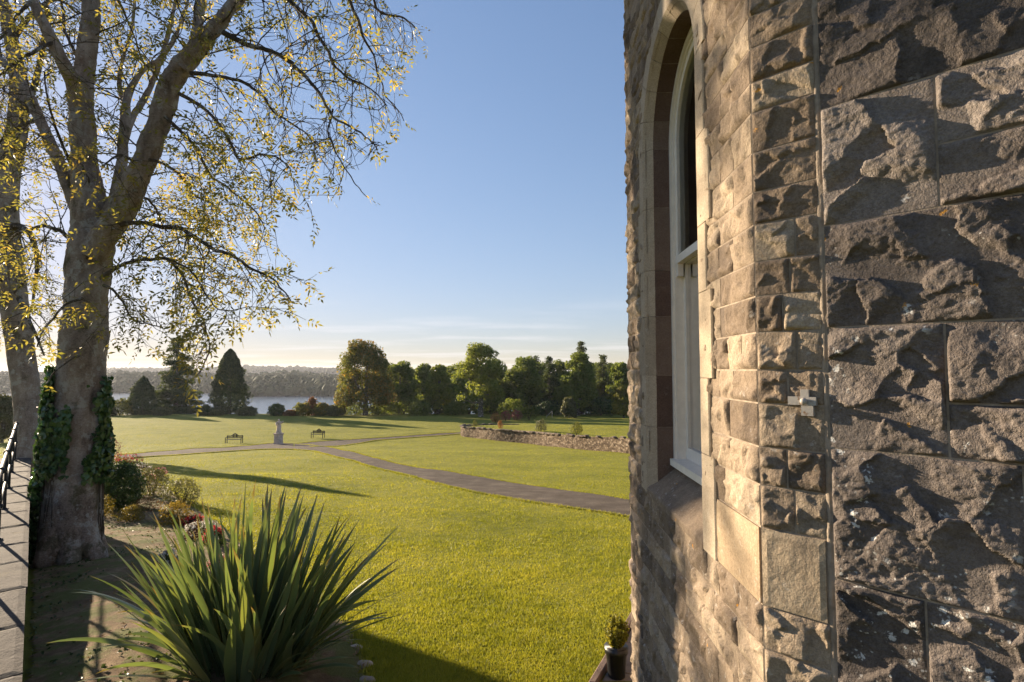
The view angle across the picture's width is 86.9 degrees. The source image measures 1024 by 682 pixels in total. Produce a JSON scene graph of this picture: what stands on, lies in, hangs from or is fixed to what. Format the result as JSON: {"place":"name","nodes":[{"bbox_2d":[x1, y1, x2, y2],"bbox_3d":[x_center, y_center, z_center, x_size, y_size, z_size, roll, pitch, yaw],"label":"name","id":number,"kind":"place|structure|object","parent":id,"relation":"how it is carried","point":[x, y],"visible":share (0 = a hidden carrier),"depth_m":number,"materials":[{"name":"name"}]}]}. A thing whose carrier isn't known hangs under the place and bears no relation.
{"place":"outdoors","nodes":[
{"label":"outdoors","id":0,"kind":"place"},
{"bbox_2d":[117,443,293,457],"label":"path","id":1,"kind":"structure","parent":0,"point":[260,446],"depth_m":48.46,"materials":[{"name":"grey gravel"}]},
{"bbox_2d":[0,393,587,413],"bbox_3d":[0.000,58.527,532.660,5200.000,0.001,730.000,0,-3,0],"label":"lake","id":2,"kind":"structure","parent":0,"point":[262,404],"depth_m":530.65,"materials":[{"name":"blue liquid"}]},
{"bbox_2d":[0,0,628,371],"label":"sky","id":3,"kind":"structure","parent":0,"point":[499,222],"materials":[{"name":"blue"}]},
{"bbox_2d":[0,371,631,681],"bbox_3d":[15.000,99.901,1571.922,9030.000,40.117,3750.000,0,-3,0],"label":"ground","id":4,"kind":"structure","parent":0,"point":[168,421],"depth_m":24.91,"materials":[{"name":"green plant"}]},
{"bbox_2d":[0,393,13,442],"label":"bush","id":5,"kind":"object","parent":4,"relation":"on","point":[6,418],"visible":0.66,"depth_m":61.11,"materials":[{"name":"green plant"}]},
{"bbox_2d":[0,458,30,681],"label":"garden wall","id":6,"kind":"structure","parent":4,"relation":"on","point":[14,535],"depth_m":6.60,"materials":[{"name":"stone"}]},
{"bbox_2d":[0,422,18,539],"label":"iron railing","id":7,"kind":"object","parent":6,"relation":"on","point":[6,466],"visible":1,"depth_m":9.52,"materials":[{"name":"metal"}]},
{"bbox_2d":[110,408,119,415],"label":"bush","id":8,"kind":"object","parent":4,"relation":"on","point":[113,412],"visible":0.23,"depth_m":109.26,"materials":[{"name":"plant"}]},
{"bbox_2d":[113,398,134,415],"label":"bush","id":9,"kind":"object","parent":4,"relation":"on","point":[122,408],"visible":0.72,"depth_m":110.80,"materials":[{"name":"green plant"}]},
{"bbox_2d":[123,376,161,414],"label":"conifer","id":10,"kind":"object","parent":4,"relation":"on","point":[142,389],"visible":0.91,"depth_m":114.15,"materials":[{"name":"green plant"}]},
{"bbox_2d":[150,406,175,415],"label":"bush","id":11,"kind":"object","parent":4,"relation":"on","point":[160,411],"visible":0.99,"depth_m":111.35,"materials":[{"name":"green plant"}]},
{"bbox_2d":[154,337,205,412],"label":"cedar tree","id":12,"kind":"object","parent":4,"relation":"on","point":[165,395],"visible":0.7,"depth_m":122.46,"materials":[{"name":"green plant"}]},
{"bbox_2d":[173,406,196,413],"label":"bush","id":13,"kind":"object","parent":4,"relation":"on","point":[182,409],"visible":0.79,"depth_m":118.97,"materials":[{"name":"plant"}]},
{"bbox_2d":[24,457,363,681],"bbox_3d":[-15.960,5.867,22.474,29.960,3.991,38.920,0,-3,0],"label":"flower bed","id":14,"kind":"object","parent":4,"relation":"on","point":[102,614],"visible":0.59,"depth_m":6.78,"materials":[{"name":"soil"}]},
{"bbox_2d":[0,0,79,497],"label":"ash tree","id":15,"kind":"object","parent":14,"relation":"on","point":[24,378],"visible":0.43,"depth_m":15.51,"materials":[{"name":"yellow plant"}]},
{"bbox_2d":[104,494,116,517],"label":"shrub","id":16,"kind":"object","parent":14,"relation":"on","point":[106,507],"visible":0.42,"depth_m":15.31,"materials":[{"name":"plant"}]},
{"bbox_2d":[111,437,122,456],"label":"shrub","id":17,"kind":"object","parent":14,"relation":"on","point":[116,445],"visible":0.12,"depth_m":37.91,"materials":[{"name":"plant"}]},
{"bbox_2d":[114,454,131,462],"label":"flowering plant","id":18,"kind":"object","parent":14,"relation":"on","point":[125,457],"visible":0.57,"depth_m":29.94,"materials":[{"name":"red plant"}]},
{"bbox_2d":[104,460,146,510],"bbox_3d":[-12.263,4.560,16.947,1.402,1.629,1.375,0,-3,0],"label":"shrub","id":19,"kind":"object","parent":14,"relation":"on","point":[125,483],"visible":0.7,"depth_m":16.69,"materials":[{"name":"green plant"}]},
{"bbox_2d":[113,504,145,521],"bbox_3d":[-10.519,4.782,14.875,0.738,0.605,0.708,-2,-3,27],"label":"shrub","id":20,"kind":"object","parent":14,"relation":"on","point":[136,512],"visible":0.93,"depth_m":14.81,"materials":[{"name":"plant"}]},
{"bbox_2d":[125,453,142,466],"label":"flowering plant","id":21,"kind":"object","parent":14,"relation":"on","point":[133,457],"visible":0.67,"depth_m":30.66,"materials":[{"name":"red plant"}]},
{"bbox_2d":[133,462,149,474],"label":"flowering plant","id":22,"kind":"object","parent":14,"relation":"on","point":[142,467],"visible":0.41,"depth_m":26.22,"materials":[{"name":"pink plant"}]},
{"bbox_2d":[131,497,162,511],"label":"shrub","id":23,"kind":"object","parent":14,"relation":"on","point":[142,500],"visible":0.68,"depth_m":16.41,"materials":[{"name":"plant"}]},
{"bbox_2d":[140,465,174,496],"bbox_3d":[-12.994,5.094,19.484,1.307,1.258,1.299,0,-3,0],"label":"shrub","id":24,"kind":"object","parent":14,"relation":"on","point":[152,471],"visible":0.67,"depth_m":19.41,"materials":[{"name":"green plant"}]},
{"bbox_2d":[152,467,167,478],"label":"flowering plant","id":25,"kind":"object","parent":14,"relation":"on","point":[159,468],"visible":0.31,"depth_m":25.17,"materials":[{"name":"pink plant"}]},
{"bbox_2d":[156,548,178,562],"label":"flowering plant","id":26,"kind":"object","parent":14,"relation":"on","point":[165,554],"visible":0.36,"depth_m":10.04,"materials":[{"name":"blue plant"}]},
{"bbox_2d":[25,507,319,681],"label":"weeds","id":27,"kind":"object","parent":14,"relation":"on","point":[60,601],"visible":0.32,"depth_m":8.59,"materials":[{"name":"green plant"}]},
{"bbox_2d":[156,499,195,525],"bbox_3d":[-9.010,4.630,14.510,0.926,0.809,0.886,1,-3,-24],"label":"shrub","id":28,"kind":"object","parent":14,"relation":"on","point":[182,504],"visible":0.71,"depth_m":14.42,"materials":[{"name":"plant"}]},
{"bbox_2d":[161,476,202,505],"bbox_3d":[-10.974,5.011,17.986,1.341,1.014,1.226,0,-3,0],"label":"shrub","id":29,"kind":"object","parent":14,"relation":"on","point":[176,486],"visible":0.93,"depth_m":17.87,"materials":[{"name":"green plant"}]},
{"bbox_2d":[181,514,203,525],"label":"flowering plant","id":30,"kind":"object","parent":14,"relation":"on","point":[191,518],"visible":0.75,"depth_m":14.14,"materials":[{"name":"red plant"}]},
{"bbox_2d":[183,521,209,539],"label":"flowering plant","id":31,"kind":"object","parent":14,"relation":"on","point":[192,527],"visible":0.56,"depth_m":12.47,"materials":[{"name":"white plant"}]},
{"bbox_2d":[30,508,364,679],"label":"fallen leaves","id":32,"kind":"object","parent":14,"relation":"on","point":[79,674],"visible":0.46,"depth_m":6.84,"materials":[{"name":"brown plant"}]},
{"bbox_2d":[202,525,223,545],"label":"flowering plant","id":33,"kind":"object","parent":14,"relation":"on","point":[220,540],"visible":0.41,"depth_m":11.71,"materials":[{"name":"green plant"}]},
{"bbox_2d":[0,0,429,568],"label":"ash tree","id":34,"kind":"object","parent":14,"relation":"on","point":[100,222],"visible":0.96,"depth_m":10.36,"materials":[{"name":"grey plant"}]},
{"bbox_2d":[27,365,105,564],"bbox_3d":[-8.891,2.412,10.564,1.363,3.912,1.026,-1,-3,21],"label":"ivy","id":35,"kind":"object","parent":34,"relation":"attached to","point":[53,438],"visible":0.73,"depth_m":10.32,"materials":[{"name":"green plant"}]},
{"bbox_2d":[91,375,116,540],"bbox_3d":[-8.338,2.541,11.059,0.393,3.706,0.943,2,-3,-30],"label":"ivy","id":36,"kind":"object","parent":34,"relation":"attached to","point":[105,434],"visible":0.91,"depth_m":10.93,"materials":[{"name":"green plant"}]},
{"bbox_2d":[49,480,401,681],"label":"spiky plant","id":37,"kind":"object","parent":14,"relation":"on","point":[242,614],"visible":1,"depth_m":5.15,"materials":[{"name":"green plant"}]},
{"bbox_2d":[196,404,212,415],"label":"bush","id":38,"kind":"object","parent":4,"relation":"on","point":[205,409],"visible":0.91,"depth_m":111.60,"materials":[{"name":"plant"}]},
{"bbox_2d":[208,409,224,415],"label":"bush","id":39,"kind":"object","parent":4,"relation":"on","point":[217,412],"visible":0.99,"depth_m":110.56,"materials":[{"name":"plant"}]},
{"bbox_2d":[0,364,452,395],"bbox_3d":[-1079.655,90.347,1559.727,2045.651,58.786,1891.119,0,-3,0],"label":"woods","id":40,"kind":"object","parent":4,"relation":"on","point":[275,380],"visible":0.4,"depth_m":722.78,"materials":[{"name":"plant"}]},
{"bbox_2d":[206,348,254,413],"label":"cypress tree","id":41,"kind":"object","parent":4,"relation":"on","point":[230,371],"visible":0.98,"depth_m":115.90,"materials":[{"name":"green plant"}]},
{"bbox_2d":[225,433,242,442],"bbox_3d":[-31.353,11.011,60.963,1.739,1.160,0.599,0,-3,-7],"label":"garden bench","id":42,"kind":"object","parent":4,"relation":"on","point":[227,439],"visible":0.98,"depth_m":61.13,"materials":[{"name":"brown wood"}]},
{"bbox_2d":[232,406,257,415],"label":"bush","id":43,"kind":"object","parent":4,"relation":"on","point":[249,410],"visible":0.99,"depth_m":110.39,"materials":[{"name":"plant"}]},
{"bbox_2d":[266,402,285,415],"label":"bush","id":44,"kind":"object","parent":4,"relation":"on","point":[274,409],"visible":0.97,"depth_m":110.52,"materials":[{"name":"plant"}]},
{"bbox_2d":[273,419,283,443],"bbox_3d":[-25.841,10.120,60.111,1.135,2.865,0.857,-1,-3,20],"label":"statue","id":45,"kind":"object","parent":4,"relation":"on","point":[278,436],"visible":0.98,"depth_m":59.94,"materials":[{"name":"stone"}]},
{"bbox_2d":[282,410,295,415],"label":"bush","id":46,"kind":"object","parent":4,"relation":"on","point":[289,413],"visible":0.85,"depth_m":110.39,"materials":[{"name":"plant"}]},
{"bbox_2d":[292,401,312,415],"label":"bush","id":47,"kind":"object","parent":4,"relation":"on","point":[299,409],"visible":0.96,"depth_m":110.34,"materials":[{"name":"green plant"}]},
{"bbox_2d":[305,396,317,415],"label":"bush","id":48,"kind":"object","parent":4,"relation":"on","point":[313,402],"visible":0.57,"depth_m":112.95,"materials":[{"name":"plant"}]},
{"bbox_2d":[311,429,324,437],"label":"garden bench","id":49,"kind":"object","parent":4,"relation":"on","point":[317,431],"visible":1,"depth_m":66.56,"materials":[{"name":"brown wood"}]},
{"bbox_2d":[312,402,330,415],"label":"bush","id":50,"kind":"object","parent":4,"relation":"on","point":[319,408],"visible":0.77,"depth_m":110.09,"materials":[{"name":"green plant"}]},
{"bbox_2d":[324,404,346,415],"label":"bush","id":51,"kind":"object","parent":4,"relation":"on","point":[335,410],"visible":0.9,"depth_m":109.32,"materials":[{"name":"plant"}]},
{"bbox_2d":[343,402,369,414],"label":"bush","id":52,"kind":"object","parent":4,"relation":"on","point":[356,409],"visible":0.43,"depth_m":114.12,"materials":[{"name":"green plant"}]},
{"bbox_2d":[357,660,372,667],"bbox_3d":[-1.525,3.363,5.606,0.192,0.087,0.152,0,-3,0],"label":"edging stone","id":53,"kind":"object","parent":4,"relation":"on","point":[364,661],"visible":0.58,"depth_m":5.59,"materials":[{"name":"stone"}]},
{"bbox_2d":[333,339,398,415],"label":"maple tree","id":54,"kind":"object","parent":4,"relation":"on","point":[377,385],"visible":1,"depth_m":110.33,"materials":[{"name":"green plant"}]},
{"bbox_2d":[359,676,375,681],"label":"edging stone","id":55,"kind":"object","parent":4,"relation":"on","point":[369,678],"visible":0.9,"depth_m":5.23,"materials":[{"name":"stone"}]},
{"bbox_2d":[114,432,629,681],"bbox_3d":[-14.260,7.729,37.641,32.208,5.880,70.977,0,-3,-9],"label":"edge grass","id":56,"kind":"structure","parent":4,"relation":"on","point":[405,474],"depth_m":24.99,"materials":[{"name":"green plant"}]},
{"bbox_2d":[369,402,400,414],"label":"bush","id":57,"kind":"object","parent":4,"relation":"on","point":[384,410],"visible":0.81,"depth_m":112.82,"materials":[{"name":"green plant"}]},
{"bbox_2d":[386,360,418,413],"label":"broadleaf tree","id":58,"kind":"object","parent":4,"relation":"on","point":[403,371],"visible":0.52,"depth_m":119.50,"materials":[{"name":"green plant"}]},
{"bbox_2d":[391,394,420,413],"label":"bush","id":59,"kind":"object","parent":4,"relation":"on","point":[408,398],"visible":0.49,"depth_m":116.03,"materials":[{"name":"green plant"}]},
{"bbox_2d":[401,393,431,413],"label":"bush","id":60,"kind":"object","parent":4,"relation":"on","point":[420,396],"visible":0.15,"depth_m":125.94,"materials":[{"name":"green plant"}]},
{"bbox_2d":[405,401,432,415],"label":"bush","id":61,"kind":"object","parent":4,"relation":"on","point":[414,410],"visible":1,"depth_m":111.34,"materials":[{"name":"green plant"}]},
{"bbox_2d":[409,363,431,413],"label":"broadleaf tree","id":62,"kind":"object","parent":4,"relation":"on","point":[422,372],"visible":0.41,"depth_m":130.38,"materials":[{"name":"green plant"}]},
{"bbox_2d":[422,398,449,413],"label":"bush","id":63,"kind":"object","parent":4,"relation":"on","point":[433,410],"visible":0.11,"depth_m":118.00,"materials":[{"name":"plant"}]},
{"bbox_2d":[423,364,453,413],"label":"broadleaf tree","id":64,"kind":"object","parent":4,"relation":"on","point":[438,381],"visible":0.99,"depth_m":115.30,"materials":[{"name":"green plant"}]},
{"bbox_2d":[435,364,467,413],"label":"broadleaf tree","id":65,"kind":"object","parent":4,"relation":"on","point":[450,368],"visible":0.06,"depth_m":139.99,"materials":[{"name":"green plant"}]},
{"bbox_2d":[442,400,468,414],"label":"bush","id":66,"kind":"object","parent":4,"relation":"on","point":[461,406],"visible":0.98,"depth_m":111.42,"materials":[{"name":"green plant"}]},
{"bbox_2d":[447,370,475,410],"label":"broadleaf tree","id":67,"kind":"object","parent":4,"relation":"on","point":[456,381],"visible":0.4,"depth_m":131.26,"materials":[{"name":"green plant"}]},
{"bbox_2d":[454,392,488,413],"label":"bush","id":68,"kind":"object","parent":4,"relation":"on","point":[469,411],"visible":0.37,"depth_m":117.18,"materials":[{"name":"plant"}]},
{"bbox_2d":[464,397,495,413],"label":"bush","id":69,"kind":"object","parent":4,"relation":"on","point":[477,407],"visible":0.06,"depth_m":124.29,"materials":[{"name":"green plant"}]},
{"bbox_2d":[454,342,506,416],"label":"broadleaf tree","id":70,"kind":"object","parent":4,"relation":"on","point":[481,377],"visible":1,"depth_m":105.99,"materials":[{"name":"green plant"}]},
{"bbox_2d":[470,395,504,413],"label":"bush","id":71,"kind":"object","parent":4,"relation":"on","point":[489,409],"visible":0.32,"depth_m":117.08,"materials":[{"name":"green plant"}]},
{"bbox_2d":[483,358,506,412],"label":"broadleaf tree","id":72,"kind":"object","parent":4,"relation":"on","point":[503,369],"visible":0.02,"depth_m":141.79,"materials":[{"name":"green plant"}]},
{"bbox_2d":[490,411,501,422],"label":"shrub","id":73,"kind":"object","parent":4,"relation":"on","point":[497,418],"visible":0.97,"depth_m":86.65,"materials":[{"name":"plant"}]},
{"bbox_2d":[484,370,509,412],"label":"broadleaf tree","id":74,"kind":"object","parent":4,"relation":"on","point":[500,379],"visible":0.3,"depth_m":120.06,"materials":[{"name":"green plant"}]},
{"bbox_2d":[501,410,510,420],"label":"shrub","id":75,"kind":"object","parent":4,"relation":"on","point":[504,412],"visible":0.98,"depth_m":94.11,"materials":[{"name":"plant"}]},
{"bbox_2d":[495,398,527,415],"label":"bush","id":76,"kind":"object","parent":4,"relation":"on","point":[506,404],"visible":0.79,"depth_m":110.30,"materials":[{"name":"green plant"}]},
{"bbox_2d":[511,409,522,419],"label":"shrub","id":77,"kind":"object","parent":4,"relation":"on","point":[516,412],"visible":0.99,"depth_m":97.71,"materials":[{"name":"plant"}]},
{"bbox_2d":[503,356,546,413],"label":"broadleaf tree","id":78,"kind":"object","parent":4,"relation":"on","point":[519,387],"visible":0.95,"depth_m":117.63,"materials":[{"name":"green plant"}]},
{"bbox_2d":[520,404,540,419],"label":"shrub","id":79,"kind":"object","parent":4,"relation":"on","point":[530,414],"visible":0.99,"depth_m":98.00,"materials":[{"name":"plant"}]},
{"bbox_2d":[514,396,550,413],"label":"bush","id":80,"kind":"object","parent":4,"relation":"on","point":[530,404],"visible":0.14,"depth_m":120.88,"materials":[{"name":"plant"}]},
{"bbox_2d":[525,355,545,413],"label":"conifer","id":81,"kind":"object","parent":4,"relation":"on","point":[540,372],"visible":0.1,"depth_m":133.30,"materials":[{"name":"plant"}]},
{"bbox_2d":[536,361,547,391],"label":"broadleaf tree","id":82,"kind":"object","parent":4,"relation":"on","point":[544,367],"visible":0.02,"depth_m":141.72,"materials":[{"name":"green plant"}]},
{"bbox_2d":[460,423,629,453],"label":"retaining wall","id":83,"kind":"structure","parent":4,"relation":"on","point":[598,443],"depth_m":56.07,"materials":[{"name":"stone"}]},
{"bbox_2d":[530,399,562,415],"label":"bush","id":84,"kind":"object","parent":4,"relation":"on","point":[551,405],"visible":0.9,"depth_m":110.13,"materials":[{"name":"green plant"}]},
{"bbox_2d":[536,356,560,411],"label":"conifer","id":85,"kind":"object","parent":4,"relation":"on","point":[551,383],"visible":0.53,"depth_m":125.02,"materials":[{"name":"green plant"}]},
{"bbox_2d":[551,386,562,409],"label":"broadleaf tree","id":86,"kind":"object","parent":4,"relation":"on","point":[555,394],"visible":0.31,"depth_m":117.44,"materials":[{"name":"green plant"}]},
{"bbox_2d":[552,359,569,385],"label":"broadleaf tree","id":87,"kind":"object","parent":4,"relation":"on","point":[560,367],"visible":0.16,"depth_m":141.33,"materials":[{"name":"green plant"}]},
{"bbox_2d":[560,396,577,417],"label":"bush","id":88,"kind":"object","parent":4,"relation":"on","point":[568,408],"visible":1,"depth_m":102.63,"materials":[{"name":"green plant"}]},
{"bbox_2d":[557,352,597,415],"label":"broadleaf tree","id":89,"kind":"object","parent":4,"relation":"on","point":[577,387],"visible":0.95,"depth_m":109.88,"materials":[{"name":"green plant"}]},
{"bbox_2d":[573,341,595,413],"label":"pine tree","id":90,"kind":"object","parent":4,"relation":"on","point":[581,347],"visible":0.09,"depth_m":117.60,"materials":[{"name":"plant"}]},
{"bbox_2d":[581,396,613,415],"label":"bush","id":91,"kind":"object","parent":4,"relation":"on","point":[604,403],"visible":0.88,"depth_m":109.96,"materials":[{"name":"green plant"}]},
{"bbox_2d":[592,362,611,395],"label":"broadleaf tree","id":92,"kind":"object","parent":4,"relation":"on","point":[595,368],"visible":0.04,"depth_m":131.60,"materials":[{"name":"green plant"}]},
{"bbox_2d":[592,354,612,413],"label":"pine tree","id":93,"kind":"object","parent":4,"relation":"on","point":[602,383],"visible":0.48,"depth_m":127.20,"materials":[{"name":"green plant"}]},
{"bbox_2d":[589,611,631,681],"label":"kerb","id":94,"kind":"structure","parent":4,"relation":"on","point":[601,670],"depth_m":5.38,"materials":[{"name":"stone"}]},
{"bbox_2d":[606,362,618,382],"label":"broadleaf tree","id":95,"kind":"object","parent":4,"relation":"on","point":[609,367],"visible":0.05,"depth_m":141.20,"materials":[{"name":"green plant"}]},
{"bbox_2d":[604,362,628,405],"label":"broadleaf tree","id":96,"kind":"object","parent":4,"relation":"on","point":[618,374],"visible":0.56,"depth_m":118.82,"materials":[{"name":"green plant"}]},
{"bbox_2d":[611,384,628,417],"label":"broadleaf tree","id":97,"kind":"object","parent":4,"relation":"on","point":[620,403],"visible":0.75,"depth_m":102.39,"materials":[{"name":"green plant"}]},
{"bbox_2d":[623,0,1023,681],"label":"stone building","id":98,"kind":"structure","parent":4,"relation":"on","point":[825,276],"depth_m":1.92,"materials":[{"name":"brown stone"}]},
{"bbox_2d":[669,26,701,484],"bbox_3d":[1.196,-0.578,3.394,0.160,2.871,1.122,0,-3,1],"label":"sash window","id":99,"kind":"structure","parent":98,"relation":"in","point":[687,459],"depth_m":3.85,"materials":[{"name":"white paint"}]},
{"bbox_2d":[299,432,460,445],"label":"path","id":100,"kind":"structure","parent":0,"point":[334,442],"depth_m":63.81,"materials":[{"name":"grey gravel"}]},
{"bbox_2d":[293,444,629,515],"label":"path","id":101,"kind":"structure","parent":0,"point":[588,501],"depth_m":22.93,"materials":[{"name":"grey gravel"}]},
{"bbox_2d":[467,416,629,436],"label":"lawn","id":102,"kind":"structure","parent":0,"point":[585,420],"depth_m":74.26,"materials":[{"name":"green plant"}]},
{"bbox_2d":[497,420,502,428],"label":"shrub","id":103,"kind":"object","parent":102,"relation":"on","point":[499,422],"visible":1,"depth_m":68.01,"materials":[{"name":"plant"}]},
{"bbox_2d":[534,419,547,431],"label":"shrub","id":104,"kind":"object","parent":102,"relation":"on","point":[540,422],"visible":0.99,"depth_m":62.32,"materials":[{"name":"plant"}]},
{"bbox_2d":[569,421,583,434],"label":"shrub","id":105,"kind":"object","parent":102,"relation":"on","point":[574,431],"visible":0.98,"depth_m":57.49,"materials":[{"name":"plant"}]},
{"bbox_2d":[603,629,631,680],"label":"pavement","id":106,"kind":"structure","parent":0,"point":[628,673],"depth_m":5.48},
{"bbox_2d":[603,611,629,679],"bbox_3d":[1.027,2.994,5.349,0.265,0.619,0.254,2,-4,-36],"label":"potted plant","id":107,"kind":"object","parent":106,"relation":"on","point":[616,635],"visible":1,"depth_m":5.28,"materials":[{"name":"green plant"}]}
]}

